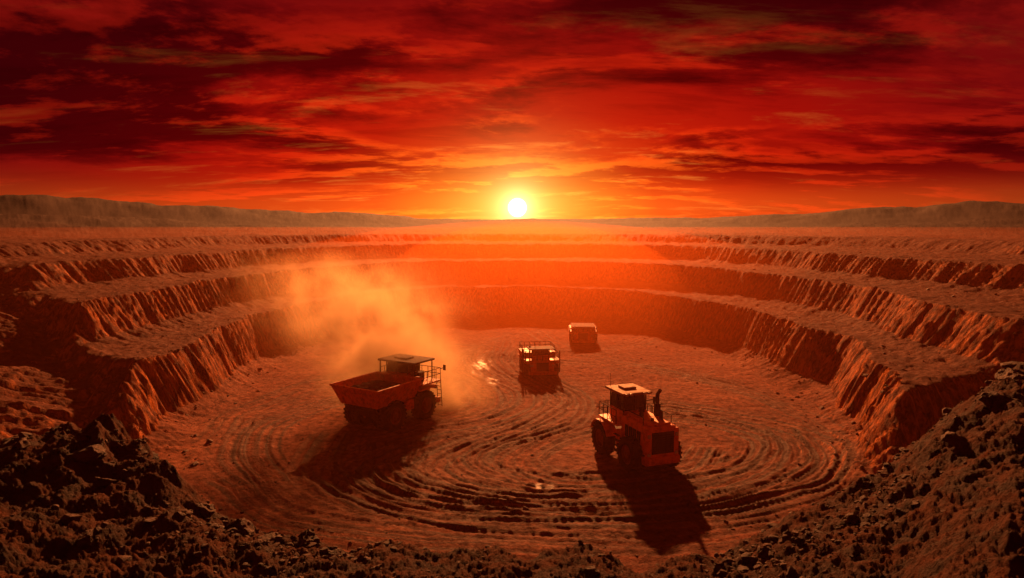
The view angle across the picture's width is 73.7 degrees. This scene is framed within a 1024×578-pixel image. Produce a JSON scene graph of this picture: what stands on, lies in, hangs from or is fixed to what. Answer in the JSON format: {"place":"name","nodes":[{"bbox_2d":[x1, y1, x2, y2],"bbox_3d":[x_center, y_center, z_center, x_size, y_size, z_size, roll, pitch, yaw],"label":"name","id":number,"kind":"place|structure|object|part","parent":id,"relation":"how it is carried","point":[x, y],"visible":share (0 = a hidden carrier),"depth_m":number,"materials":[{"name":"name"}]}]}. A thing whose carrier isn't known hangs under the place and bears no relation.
{"place":"outdoors","nodes":[
{"label":"outdoors","id":0,"kind":"place"},
{"bbox_2d":[0,194,1023,577],"bbox_3d":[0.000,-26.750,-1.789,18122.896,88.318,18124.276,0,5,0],"label":"open pit mine terrain","id":1,"kind":"structure","parent":0,"point":[496,418],"depth_m":61.01,"materials":[{"name":"brown soil"}]},
{"bbox_2d":[0,437,17,447],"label":"boulder","id":2,"kind":"object","parent":1,"relation":"on","point":[4,441],"visible":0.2,"depth_m":14.76,"materials":[{"name":"brown stone"}]},
{"bbox_2d":[64,444,105,462],"bbox_3d":[-8.792,3.418,14.018,0.835,0.371,0.699,-2,6,-17],"label":"boulder","id":3,"kind":"object","parent":1,"relation":"on","point":[88,453],"visible":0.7,"depth_m":13.87,"materials":[{"name":"brown stone"}]},
{"bbox_2d":[77,529,93,546],"bbox_3d":[-7.029,4.106,11.249,0.237,0.225,0.461,-3,6,-25],"label":"boulder","id":4,"kind":"object","parent":1,"relation":"on","point":[84,539],"visible":0.98,"depth_m":11.14,"materials":[{"name":"brown stone"}]},
{"bbox_2d":[93,477,121,485],"bbox_3d":[-7.980,3.782,13.460,0.518,0.197,0.332,-3,6,-26],"label":"boulder","id":5,"kind":"object","parent":1,"relation":"on","point":[99,481],"visible":0.97,"depth_m":13.35,"materials":[{"name":"brown stone"}]},
{"bbox_2d":[193,502,215,517],"bbox_3d":[-6.302,4.494,13.906,0.580,0.359,0.375,0,5,0],"label":"boulder","id":6,"kind":"object","parent":1,"relation":"on","point":[208,510],"visible":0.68,"depth_m":13.77,"materials":[{"name":"brown stone"}]},
{"bbox_2d":[224,518,258,536],"bbox_3d":[-5.318,4.745,13.356,0.681,0.627,0.678,-2,6,-18],"label":"boulder","id":7,"kind":"object","parent":1,"relation":"on","point":[244,526],"visible":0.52,"depth_m":13.26,"materials":[{"name":"brown stone"}]},
{"bbox_2d":[257,531,282,540],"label":"boulder","id":8,"kind":"object","parent":1,"relation":"on","point":[270,535],"visible":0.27,"depth_m":13.06,"materials":[{"name":"brown stone"}]},
{"bbox_2d":[298,528,320,546],"bbox_3d":[-3.809,4.722,12.753,0.434,0.443,0.455,5,7,42],"label":"boulder","id":9,"kind":"object","parent":1,"relation":"on","point":[308,536],"visible":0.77,"depth_m":12.70,"materials":[{"name":"brown stone"}]},
{"bbox_2d":[319,546,337,555],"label":"boulder","id":10,"kind":"object","parent":1,"relation":"on","point":[328,551],"visible":0.81,"depth_m":12.37,"materials":[{"name":"brown stone"}]},
{"bbox_2d":[368,564,382,571],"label":"boulder","id":11,"kind":"object","parent":1,"relation":"on","point":[377,567],"visible":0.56,"depth_m":11.06,"materials":[{"name":"brown stone"}]},
{"bbox_2d":[329,354,445,431],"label":"haul truck","id":12,"kind":"object","parent":1,"relation":"on","point":[394,393],"visible":1,"depth_m":58.11,"materials":[{"name":"metal"}]},
{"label":"cab windows","id":13,"kind":"part","parent":12,"relation":"part of","materials":[{"name":"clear glass"}]},
{"bbox_2d":[0,243,1021,564],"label":"scattered stones","id":14,"kind":"object","parent":1,"relation":"on","point":[208,441],"visible":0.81,"depth_m":62.48,"materials":[{"name":"brown stone"}]},
{"bbox_2d":[0,364,1023,577],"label":"rubble","id":15,"kind":"object","parent":1,"relation":"on","point":[746,556],"visible":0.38,"depth_m":11.97,"materials":[{"name":"brown stone"}]},
{"bbox_2d":[518,341,559,375],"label":"mining truck","id":16,"kind":"object","parent":1,"relation":"on","point":[539,360],"visible":1,"depth_m":77.42,"materials":[{"name":"metal"}]},
{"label":"cab windows","id":17,"kind":"part","parent":16,"relation":"part of","materials":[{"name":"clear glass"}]},
{"bbox_2d":[569,323,596,343],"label":"mining truck","id":18,"kind":"object","parent":1,"relation":"on","point":[582,332],"visible":1,"depth_m":98.02,"materials":[{"name":"metal"}]},
{"bbox_2d":[583,565,599,576],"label":"boulder","id":19,"kind":"object","parent":1,"relation":"on","point":[592,570],"visible":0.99,"depth_m":11.02,"materials":[{"name":"brown stone"}]},
{"bbox_2d":[590,373,681,472],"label":"wheel loader","id":20,"kind":"object","parent":1,"relation":"on","point":[635,430],"visible":1,"depth_m":48.06,"materials":[{"name":"metal"}]},
{"bbox_2d":[611,391,644,410],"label":"cab windows","id":21,"kind":"structure","parent":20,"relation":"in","point":[640,399],"depth_m":49.83,"materials":[{"name":"black glass"}]},
{"bbox_2d":[716,569,728,576],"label":"boulder","id":22,"kind":"object","parent":1,"relation":"on","point":[721,573],"visible":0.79,"depth_m":11.23,"materials":[{"name":"brown stone"}]},
{"bbox_2d":[842,512,857,522],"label":"boulder","id":23,"kind":"object","parent":1,"relation":"on","point":[848,517],"visible":0.95,"depth_m":11.93,"materials":[{"name":"brown stone"}]},
{"bbox_2d":[940,431,966,448],"bbox_3d":[8.185,2.781,12.555,0.339,0.320,0.579,-2,6,-16],"label":"boulder","id":24,"kind":"object","parent":1,"relation":"on","point":[954,439],"visible":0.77,"depth_m":12.48,"materials":[{"name":"brown stone"}]},
{"bbox_2d":[978,391,1020,411],"bbox_3d":[9.632,2.251,13.477,0.765,0.428,0.507,0,5,0],"label":"boulder","id":25,"kind":"object","parent":1,"relation":"on","point":[992,401],"visible":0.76,"depth_m":13.36,"materials":[{"name":"brown stone"}]},
{"bbox_2d":[995,368,1023,380],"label":"boulder","id":26,"kind":"object","parent":1,"relation":"on","point":[1008,373],"visible":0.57,"depth_m":17.20,"materials":[{"name":"brown stone"}]},
{"bbox_2d":[1000,361,1023,368],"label":"boulder","id":27,"kind":"object","parent":1,"relation":"on","point":[1012,364],"visible":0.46,"depth_m":19.06,"materials":[{"name":"brown stone"}]},
{"bbox_2d":[0,0,1023,219],"label":"sky","id":28,"kind":"structure","parent":0,"point":[426,109],"materials":[{"name":"red"}]}
]}

